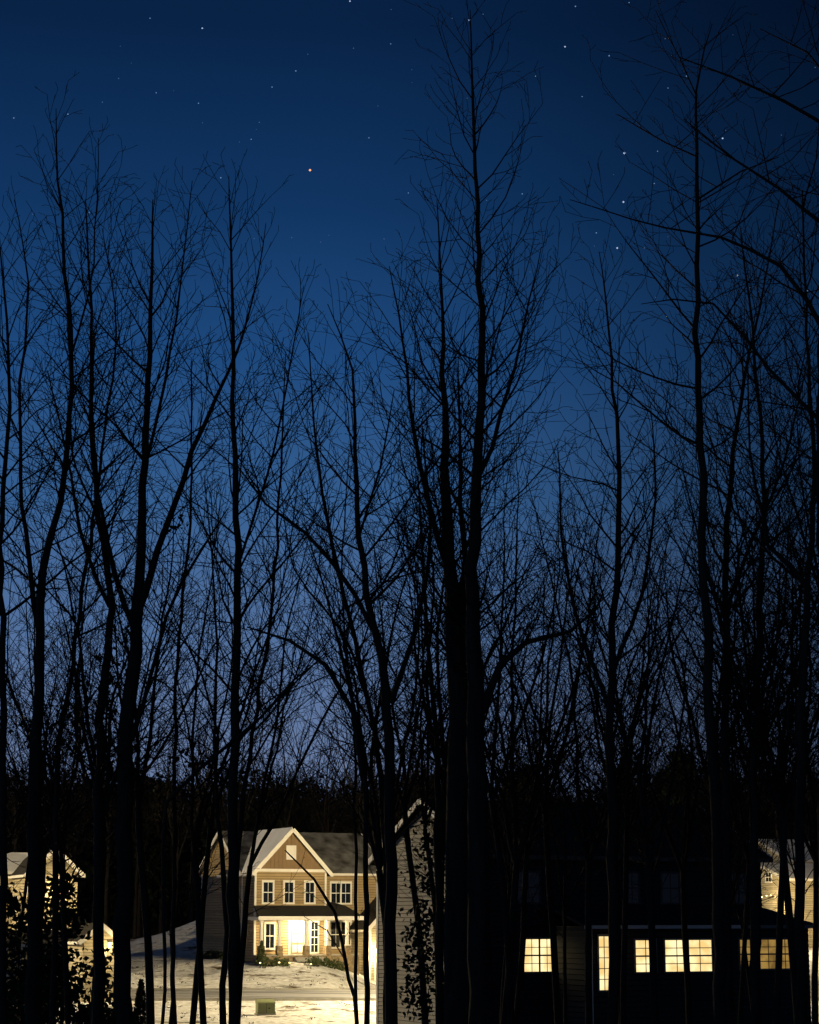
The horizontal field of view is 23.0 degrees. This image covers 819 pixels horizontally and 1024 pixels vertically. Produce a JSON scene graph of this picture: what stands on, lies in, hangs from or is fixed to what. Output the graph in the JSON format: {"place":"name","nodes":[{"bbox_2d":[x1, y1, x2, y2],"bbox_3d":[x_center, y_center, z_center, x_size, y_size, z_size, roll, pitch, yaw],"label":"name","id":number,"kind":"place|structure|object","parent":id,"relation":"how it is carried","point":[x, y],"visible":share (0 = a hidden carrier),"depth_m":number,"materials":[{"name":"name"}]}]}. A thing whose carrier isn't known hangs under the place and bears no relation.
{"place":"outdoors","nodes":[
{"label":"outdoors","id":0,"kind":"place"},
{"bbox_2d":[0,0,818,799],"label":"sky","id":1,"kind":"structure","parent":0,"point":[345,114],"materials":[{"name":"blue"}]},
{"bbox_2d":[56,853,818,1023],"bbox_3d":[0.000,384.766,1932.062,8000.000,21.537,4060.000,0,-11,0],"label":"ground","id":2,"kind":"structure","parent":0,"point":[323,1012],"depth_m":128.96,"materials":[{"name":"white snow"}]},
{"bbox_2d":[6,720,65,851],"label":"bare tree","id":3,"kind":"object","parent":2,"relation":"on","point":[14,841],"visible":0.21,"depth_m":180.20,"materials":[{"name":"black plant"}]},
{"bbox_2d":[11,856,77,929],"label":"walls","id":4,"kind":"structure","parent":2,"relation":"on","point":[48,869],"depth_m":126.84,"materials":[{"name":"beige"}]},
{"bbox_2d":[0,630,112,1023],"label":"bare tree","id":5,"kind":"object","parent":2,"relation":"on","point":[25,886],"visible":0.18,"depth_m":71.30,"materials":[{"name":"black plant"}]},
{"bbox_2d":[0,506,113,898],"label":"bare tree","id":6,"kind":"object","parent":2,"relation":"on","point":[15,824],"visible":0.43,"depth_m":55.77,"materials":[{"name":"black plant"}]},
{"bbox_2d":[5,541,140,913],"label":"bare tree","id":7,"kind":"object","parent":2,"relation":"on","point":[43,835],"visible":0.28,"depth_m":59.30,"materials":[{"name":"black plant"}]},
{"bbox_2d":[6,853,142,1023],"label":"holly thicket","id":8,"kind":"object","parent":2,"relation":"on","point":[81,1015],"visible":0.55,"depth_m":64.04,"materials":[{"name":"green plant"}]},
{"bbox_2d":[45,719,107,864],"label":"bare tree","id":9,"kind":"object","parent":2,"relation":"on","point":[76,849],"visible":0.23,"depth_m":183.17,"materials":[{"name":"black plant"}]},
{"bbox_2d":[0,216,172,1023],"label":"bare tree","id":10,"kind":"object","parent":2,"relation":"on","point":[3,842],"visible":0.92,"depth_m":44.82,"materials":[{"name":"black plant"}]},
{"bbox_2d":[0,73,179,1023],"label":"bare tree","id":11,"kind":"object","parent":2,"relation":"on","point":[33,1003],"visible":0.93,"depth_m":45.72,"materials":[{"name":"black plant"}]},
{"bbox_2d":[68,930,113,1001],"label":"walls","id":12,"kind":"structure","parent":2,"relation":"on","point":[88,944],"depth_m":115.55,"materials":[{"name":"beige"}]},
{"bbox_2d":[0,450,184,1023],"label":"bare tree","id":13,"kind":"object","parent":2,"relation":"on","point":[50,790],"visible":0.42,"depth_m":52.62,"materials":[{"name":"black plant"}]},
{"bbox_2d":[20,615,168,1022],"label":"bare tree","id":14,"kind":"object","parent":2,"relation":"on","point":[83,849],"visible":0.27,"depth_m":69.19,"materials":[{"name":"black plant"}]},
{"bbox_2d":[0,200,202,1023],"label":"bare tree","id":15,"kind":"object","parent":2,"relation":"on","point":[54,960],"visible":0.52,"depth_m":52.68,"materials":[{"name":"black plant"}]},
{"bbox_2d":[4,165,201,1023],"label":"bare tree","id":16,"kind":"object","parent":2,"relation":"on","point":[99,959],"visible":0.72,"depth_m":47.26,"materials":[{"name":"black plant"}]},
{"bbox_2d":[78,672,143,925],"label":"bare tree","id":17,"kind":"object","parent":2,"relation":"on","point":[106,893],"visible":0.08,"depth_m":181.93,"materials":[{"name":"black plant"}]},
{"bbox_2d":[6,487,222,1023],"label":"bare tree","id":18,"kind":"object","parent":2,"relation":"on","point":[107,794],"visible":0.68,"depth_m":49.48,"materials":[{"name":"black plant"}]},
{"bbox_2d":[69,655,177,1010],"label":"bare tree","id":19,"kind":"object","parent":2,"relation":"on","point":[147,808],"visible":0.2,"depth_m":73.44,"materials":[{"name":"black plant"}]},
{"bbox_2d":[107,759,163,937],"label":"bare tree","id":20,"kind":"object","parent":2,"relation":"on","point":[134,934],"visible":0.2,"depth_m":192.81,"materials":[{"name":"black plant"}]},
{"bbox_2d":[44,472,230,1023],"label":"bare tree","id":21,"kind":"object","parent":2,"relation":"on","point":[150,1005],"visible":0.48,"depth_m":51.67,"materials":[{"name":"black plant"}]},
{"bbox_2d":[133,978,145,1023],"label":"arborvitae shrub","id":22,"kind":"object","parent":2,"relation":"on","point":[140,1000],"visible":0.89,"depth_m":97.12,"materials":[{"name":"green plant"}]},
{"bbox_2d":[0,154,283,1023],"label":"bare tree","id":23,"kind":"object","parent":2,"relation":"on","point":[127,727],"visible":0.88,"depth_m":46.81,"materials":[{"name":"brown plant"}]},
{"bbox_2d":[7,514,251,811],"bbox_3d":[-6.327,3.404,46.225,5.546,6.938,2.860,0,-11,0],"label":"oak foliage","id":24,"kind":"object","parent":23,"relation":"attached to","point":[80,738],"visible":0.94,"depth_m":45.92,"materials":[{"name":"black plant"}]},
{"bbox_2d":[42,531,271,861],"bbox_3d":[-7.578,9.517,59.044,6.988,19.276,5.158,0,-11,0],"label":"bare tree","id":25,"kind":"object","parent":2,"relation":"on","point":[185,705],"visible":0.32,"depth_m":59.81,"materials":[{"name":"black plant"}]},
{"bbox_2d":[102,345,254,1023],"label":"bare tree","id":26,"kind":"object","parent":2,"relation":"on","point":[173,945],"visible":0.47,"depth_m":54.95,"materials":[{"name":"black plant"}]},
{"bbox_2d":[149,709,218,922],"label":"bare tree","id":27,"kind":"object","parent":2,"relation":"on","point":[190,918],"visible":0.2,"depth_m":172.46,"materials":[{"name":"black plant"}]},
{"bbox_2d":[144,706,230,915],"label":"bare tree","id":28,"kind":"object","parent":2,"relation":"on","point":[171,832],"visible":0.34,"depth_m":170.11,"materials":[{"name":"black plant"}]},
{"bbox_2d":[114,682,281,1023],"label":"bare tree","id":29,"kind":"object","parent":2,"relation":"on","point":[170,879],"visible":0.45,"depth_m":70.96,"materials":[{"name":"black plant"}]},
{"bbox_2d":[136,520,290,1023],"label":"bare tree","id":30,"kind":"object","parent":2,"relation":"on","point":[193,1011],"visible":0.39,"depth_m":61.69,"materials":[{"name":"black plant"}]},
{"bbox_2d":[118,455,324,1023],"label":"bare tree","id":31,"kind":"object","parent":2,"relation":"on","point":[195,835],"visible":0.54,"depth_m":53.88,"materials":[{"name":"black plant"}]},
{"bbox_2d":[90,147,377,1023],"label":"bare tree","id":32,"kind":"object","parent":2,"relation":"on","point":[232,821],"visible":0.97,"depth_m":45.49,"materials":[{"name":"brown plant"}]},
{"bbox_2d":[156,459,315,1023],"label":"bare tree","id":33,"kind":"object","parent":2,"relation":"on","point":[222,997],"visible":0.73,"depth_m":47.53,"materials":[{"name":"black plant"}]},
{"bbox_2d":[187,680,288,830],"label":"bare tree","id":34,"kind":"object","parent":2,"relation":"on","point":[247,799],"visible":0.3,"depth_m":180.91,"materials":[{"name":"black plant"}]},
{"bbox_2d":[161,622,326,1023],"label":"bare tree","id":35,"kind":"object","parent":2,"relation":"on","point":[196,771],"visible":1,"depth_m":42.72,"materials":[{"name":"black plant"}]},
{"bbox_2d":[254,999,275,1015],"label":"utility box","id":36,"kind":"object","parent":2,"relation":"on","point":[264,1007],"visible":0.93,"depth_m":109.49,"materials":[{"name":"metal"}]},
{"bbox_2d":[189,323,365,1007],"bbox_3d":[-3.481,6.282,53.214,4.820,23.292,7.671,0,-11,0],"label":"bare tree","id":37,"kind":"object","parent":2,"relation":"on","point":[244,785],"visible":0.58,"depth_m":53.14,"materials":[{"name":"black plant"}]},
{"bbox_2d":[244,680,323,828],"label":"bare tree","id":38,"kind":"object","parent":2,"relation":"on","point":[285,825],"visible":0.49,"depth_m":186.64,"materials":[{"name":"black plant"}]},
{"bbox_2d":[202,833,375,980],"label":"walls","id":39,"kind":"structure","parent":2,"relation":"on","point":[213,936],"depth_m":139.55,"materials":[{"name":"beige wood"}]},
{"bbox_2d":[199,828,375,979],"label":"trim and columns","id":40,"kind":"structure","parent":39,"relation":"attached to","point":[306,947],"depth_m":137.91,"materials":[{"name":"paint"}]},
{"bbox_2d":[199,827,375,929],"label":"roof","id":41,"kind":"structure","parent":39,"relation":"on","point":[334,852],"depth_m":143.00,"materials":[{"name":"grey"}]},
{"bbox_2d":[262,845,375,981],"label":"windows and doors","id":42,"kind":"structure","parent":39,"relation":"attached to","point":[296,938],"depth_m":138.81,"materials":[{"name":"white glass"}]},
{"bbox_2d":[200,467,399,1021],"bbox_3d":[-2.809,8.959,59.261,7.017,20.760,5.322,-5,-12,23],"label":"bare tree","id":43,"kind":"object","parent":2,"relation":"on","point":[261,804],"visible":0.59,"depth_m":59.14,"materials":[{"name":"black plant"}]},
{"bbox_2d":[274,714,350,832],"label":"bare tree","id":44,"kind":"object","parent":2,"relation":"on","point":[309,815],"visible":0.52,"depth_m":197.23,"materials":[{"name":"black plant"}]},
{"bbox_2d":[284,848,362,1018],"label":"bare tree","id":45,"kind":"object","parent":2,"relation":"on","point":[343,954],"visible":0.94,"depth_m":58.74,"materials":[{"name":"black plant"}]},
{"bbox_2d":[281,705,379,832],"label":"bare tree","id":46,"kind":"object","parent":2,"relation":"on","point":[326,823],"visible":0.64,"depth_m":187.19,"materials":[{"name":"black plant"}]},
{"bbox_2d":[250,302,445,1023],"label":"bare tree","id":47,"kind":"object","parent":2,"relation":"on","point":[353,634],"visible":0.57,"depth_m":52.61,"materials":[{"name":"black plant"}]},
{"bbox_2d":[270,432,444,1023],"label":"bare tree","id":48,"kind":"object","parent":2,"relation":"on","point":[355,914],"visible":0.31,"depth_m":57.51,"materials":[{"name":"black plant"}]},
{"bbox_2d":[286,496,448,1023],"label":"bare tree","id":49,"kind":"object","parent":2,"relation":"on","point":[366,915],"visible":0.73,"depth_m":45.53,"materials":[{"name":"black plant"}]},
{"bbox_2d":[262,477,489,926],"bbox_3d":[-0.439,8.204,51.233,5.462,19.093,5.886,5,-12,-23],"label":"bare tree","id":50,"kind":"object","parent":2,"relation":"on","point":[377,849],"visible":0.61,"depth_m":51.77,"materials":[{"name":"black plant"}]},
{"bbox_2d":[228,269,526,1023],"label":"bare tree","id":51,"kind":"object","parent":2,"relation":"on","point":[389,924],"visible":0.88,"depth_m":44.34,"materials":[{"name":"brown plant"}]},
{"bbox_2d":[327,680,443,844],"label":"bare tree","id":52,"kind":"object","parent":2,"relation":"on","point":[351,784],"visible":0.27,"depth_m":171.51,"materials":[{"name":"black plant"}]},
{"bbox_2d":[300,508,483,1023],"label":"bare tree","id":53,"kind":"object","parent":2,"relation":"on","point":[404,798],"visible":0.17,"depth_m":61.86,"materials":[{"name":"black plant"}]},
{"bbox_2d":[6,761,817,926],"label":"forest undergrowth","id":54,"kind":"object","parent":2,"relation":"on","point":[85,897],"visible":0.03,"depth_m":213.53,"materials":[{"name":"black plant"}]},
{"bbox_2d":[6,744,818,926],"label":"distant forest","id":55,"kind":"object","parent":2,"relation":"on","point":[21,837],"visible":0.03,"depth_m":226.30,"materials":[{"name":"black plant"}]},
{"bbox_2d":[328,413,528,1023],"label":"bare tree","id":56,"kind":"object","parent":2,"relation":"on","point":[442,825],"visible":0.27,"depth_m":55.26,"materials":[{"name":"black plant"}]},
{"bbox_2d":[397,802,444,1022],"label":"ivy foliage","id":57,"kind":"object","parent":56,"relation":"attached to","point":[423,958],"visible":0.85,"depth_m":52.57,"materials":[{"name":"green plant"}]},
{"bbox_2d":[344,445,514,1023],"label":"bare tree","id":58,"kind":"object","parent":2,"relation":"on","point":[437,934],"visible":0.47,"depth_m":51.57,"materials":[{"name":"black plant"}]},
{"bbox_2d":[370,716,495,976],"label":"bare tree","id":59,"kind":"object","parent":2,"relation":"on","point":[426,862],"visible":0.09,"depth_m":69.24,"materials":[{"name":"black plant"}]},
{"bbox_2d":[333,483,557,979],"bbox_3d":[0.543,8.883,59.261,5.663,21.050,6.288,7,-13,-30],"label":"bare tree","id":60,"kind":"object","parent":2,"relation":"on","point":[421,794],"visible":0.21,"depth_m":59.07,"materials":[{"name":"black plant"}]},
{"bbox_2d":[311,161,582,1023],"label":"tulip poplar tree","id":61,"kind":"object","parent":2,"relation":"on","point":[456,994],"visible":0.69,"depth_m":45.20,"materials":[{"name":"brown plant"}]},
{"bbox_2d":[78,988,818,1000],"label":"road kerb","id":62,"kind":"structure","parent":2,"relation":"on","point":[276,999],"depth_m":115.51,"materials":[{"name":"concrete"}]},
{"bbox_2d":[330,313,598,773],"bbox_3d":[1.807,6.002,46.973,6.703,21.398,5.361,-11,-16,43],"label":"tulip poplar tree","id":63,"kind":"object","parent":2,"relation":"on","point":[463,616],"visible":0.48,"depth_m":47.50,"materials":[{"name":"brown plant"}]},
{"bbox_2d":[400,705,553,945],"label":"bare tree","id":64,"kind":"object","parent":2,"relation":"on","point":[494,857],"visible":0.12,"depth_m":73.01,"materials":[{"name":"black plant"}]},
{"bbox_2d":[341,0,648,1023],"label":"tulip poplar tree","id":65,"kind":"object","parent":2,"relation":"on","point":[481,996],"visible":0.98,"depth_m":43.56,"materials":[{"name":"brown plant"}]},
{"bbox_2d":[441,606,569,1023],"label":"bare tree","id":66,"kind":"object","parent":2,"relation":"on","point":[504,965],"visible":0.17,"depth_m":67.21,"materials":[{"name":"black plant"}]},
{"bbox_2d":[382,430,630,1023],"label":"bare tree","id":67,"kind":"object","parent":2,"relation":"on","point":[492,792],"visible":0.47,"depth_m":49.46,"materials":[{"name":"black plant"}]},
{"bbox_2d":[411,503,638,1023],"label":"bare tree","id":68,"kind":"object","parent":2,"relation":"on","point":[521,964],"visible":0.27,"depth_m":59.59,"materials":[{"name":"black plant"}]},
{"bbox_2d":[405,403,646,1023],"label":"bare tree","id":69,"kind":"object","parent":2,"relation":"on","point":[516,850],"visible":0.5,"depth_m":53.29,"materials":[{"name":"black plant"}]},
{"bbox_2d":[486,655,596,912],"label":"bare tree","id":70,"kind":"object","parent":2,"relation":"on","point":[508,861],"visible":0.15,"depth_m":65.59,"materials":[{"name":"black plant"}]},
{"bbox_2d":[457,485,645,1023],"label":"bare tree","id":71,"kind":"object","parent":2,"relation":"on","point":[554,959],"visible":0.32,"depth_m":56.72,"materials":[{"name":"black plant"}]},
{"bbox_2d":[454,444,697,1023],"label":"bare tree","id":72,"kind":"object","parent":2,"relation":"on","point":[588,856],"visible":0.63,"depth_m":51.69,"materials":[{"name":"black plant"}]},
{"bbox_2d":[492,632,679,1023],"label":"bare tree","id":73,"kind":"object","parent":2,"relation":"on","point":[564,897],"visible":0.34,"depth_m":68.11,"materials":[{"name":"black plant"}]},
{"bbox_2d":[378,811,811,1023],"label":"walls","id":74,"kind":"structure","parent":2,"relation":"on","point":[537,1007],"depth_m":78.90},
{"bbox_2d":[368,798,812,1023],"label":"trim","id":75,"kind":"structure","parent":74,"relation":"attached to","point":[370,859],"depth_m":80.12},
{"bbox_2d":[370,799,812,927],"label":"roof","id":76,"kind":"structure","parent":74,"relation":"on","point":[664,914],"depth_m":81.10,"materials":[{"name":"black"}]},
{"bbox_2d":[517,870,789,991],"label":"windows","id":77,"kind":"structure","parent":74,"relation":"attached to","point":[537,955],"depth_m":78.91,"materials":[{"name":"yellow glass"}]},
{"bbox_2d":[490,225,718,1023],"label":"bare tree","id":78,"kind":"object","parent":2,"relation":"on","point":[613,931],"visible":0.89,"depth_m":46.52,"materials":[{"name":"black plant"}]},
{"bbox_2d":[526,473,704,1023],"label":"bare tree","id":79,"kind":"object","parent":2,"relation":"on","point":[623,982],"visible":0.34,"depth_m":54.52,"materials":[{"name":"black plant"}]},
{"bbox_2d":[524,483,712,879],"bbox_3d":[6.735,9.543,61.643,6.794,20.601,6.788,0,-11,0],"label":"bare tree","id":80,"kind":"object","parent":2,"relation":"on","point":[619,807],"visible":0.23,"depth_m":61.68,"materials":[{"name":"black plant"}]},
{"bbox_2d":[552,612,693,1023],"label":"bare tree","id":81,"kind":"object","parent":2,"relation":"on","point":[622,853],"visible":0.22,"depth_m":67.71,"materials":[{"name":"black plant"}]},
{"bbox_2d":[554,478,741,1023],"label":"bare tree","id":82,"kind":"object","parent":2,"relation":"on","point":[650,907],"visible":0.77,"depth_m":48.98,"materials":[{"name":"black plant"}]},
{"bbox_2d":[549,517,752,1023],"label":"bare tree","id":83,"kind":"object","parent":2,"relation":"on","point":[685,948],"visible":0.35,"depth_m":64.47,"materials":[{"name":"black plant"}]},
{"bbox_2d":[575,640,729,911],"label":"bare tree","id":84,"kind":"object","parent":2,"relation":"on","point":[659,853],"visible":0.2,"depth_m":71.56,"materials":[{"name":"black plant"}]},
{"bbox_2d":[509,0,818,1023],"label":"bare tree","id":85,"kind":"object","parent":2,"relation":"on","point":[719,984],"visible":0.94,"depth_m":43.29,"materials":[{"name":"black plant"}]},
{"bbox_2d":[658,745,704,806],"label":"pine tree","id":86,"kind":"object","parent":2,"relation":"on","point":[665,792],"visible":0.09,"depth_m":188.13,"materials":[{"name":"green plant"}]},
{"bbox_2d":[559,0,818,864],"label":"bare tree","id":87,"kind":"object","parent":2,"relation":"on","point":[813,313],"visible":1,"depth_m":39.63,"materials":[{"name":"black plant"}]},
{"bbox_2d":[567,151,818,1023],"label":"bare tree","id":88,"kind":"object","parent":2,"relation":"on","point":[726,787],"visible":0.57,"depth_m":48.52,"materials":[{"name":"black plant"}]},
{"bbox_2d":[647,668,779,1012],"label":"bare tree","id":89,"kind":"object","parent":2,"relation":"on","point":[736,886],"visible":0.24,"depth_m":64.58,"materials":[{"name":"black plant"}]},
{"bbox_2d":[614,436,815,889],"bbox_3d":[7.793,7.915,51.514,5.313,20.075,5.738,0,-11,0],"label":"bare tree","id":90,"kind":"object","parent":2,"relation":"on","point":[703,763],"visible":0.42,"depth_m":51.53,"materials":[{"name":"black plant"}]},
{"bbox_2d":[626,397,818,1023],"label":"bare tree","id":91,"kind":"object","parent":2,"relation":"on","point":[781,810],"visible":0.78,"depth_m":46.10,"materials":[{"name":"black plant"}]},
{"bbox_2d":[633,448,818,954],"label":"bare tree","id":92,"kind":"object","parent":2,"relation":"on","point":[734,755],"visible":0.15,"depth_m":55.17,"materials":[{"name":"black plant"}]},
{"bbox_2d":[633,471,818,1023],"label":"bare tree","id":93,"kind":"object","parent":2,"relation":"on","point":[692,651],"visible":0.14,"depth_m":60.68,"materials":[{"name":"black plant"}]},
{"bbox_2d":[642,165,818,1023],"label":"bare tree","id":94,"kind":"object","parent":2,"relation":"on","point":[801,960],"visible":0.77,"depth_m":44.52,"materials":[{"name":"black plant"}]},
{"bbox_2d":[667,710,795,1010],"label":"bare tree","id":95,"kind":"object","parent":2,"relation":"on","point":[738,914],"visible":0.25,"depth_m":66.82,"materials":[{"name":"black plant"}]},
{"bbox_2d":[650,739,816,1023],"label":"bare tree","id":96,"kind":"object","parent":2,"relation":"on","point":[734,1011],"visible":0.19,"depth_m":69.30,"materials":[{"name":"black plant"}]},
{"bbox_2d":[649,415,818,1017],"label":"bare tree","id":97,"kind":"object","parent":2,"relation":"on","point":[790,935],"visible":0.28,"depth_m":49.93,"materials":[{"name":"black plant"}]},
{"bbox_2d":[651,464,818,1023],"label":"bare tree","id":98,"kind":"object","parent":2,"relation":"on","point":[745,933],"visible":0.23,"depth_m":59.50,"materials":[{"name":"black plant"}]},
{"bbox_2d":[659,197,817,1023],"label":"bare tree","id":99,"kind":"object","parent":2,"relation":"on","point":[755,1012],"visible":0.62,"depth_m":47.26,"materials":[{"name":"black plant"}]},
{"bbox_2d":[690,421,818,1023],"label":"bare tree","id":100,"kind":"object","parent":2,"relation":"on","point":[813,840],"visible":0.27,"depth_m":53.10,"materials":[{"name":"black plant"}]},
{"bbox_2d":[708,318,818,807],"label":"bare tree","id":101,"kind":"object","parent":2,"relation":"on","point":[815,577],"visible":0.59,"depth_m":46.53,"materials":[{"name":"black plant"}]},
{"bbox_2d":[739,657,818,1023],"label":"bare tree","id":102,"kind":"object","parent":2,"relation":"on","point":[806,890],"visible":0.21,"depth_m":65.34,"materials":[{"name":"black plant"}]},
{"bbox_2d":[761,870,812,947],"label":"walls","id":103,"kind":"structure","parent":2,"relation":"on","point":[771,888],"depth_m":163.01,"materials":[{"name":"beige"}]},
{"bbox_2d":[81,990,818,997],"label":"road","id":104,"kind":"structure","parent":0,"point":[279,993],"depth_m":119.31,"materials":[{"name":"grey asphalt"}]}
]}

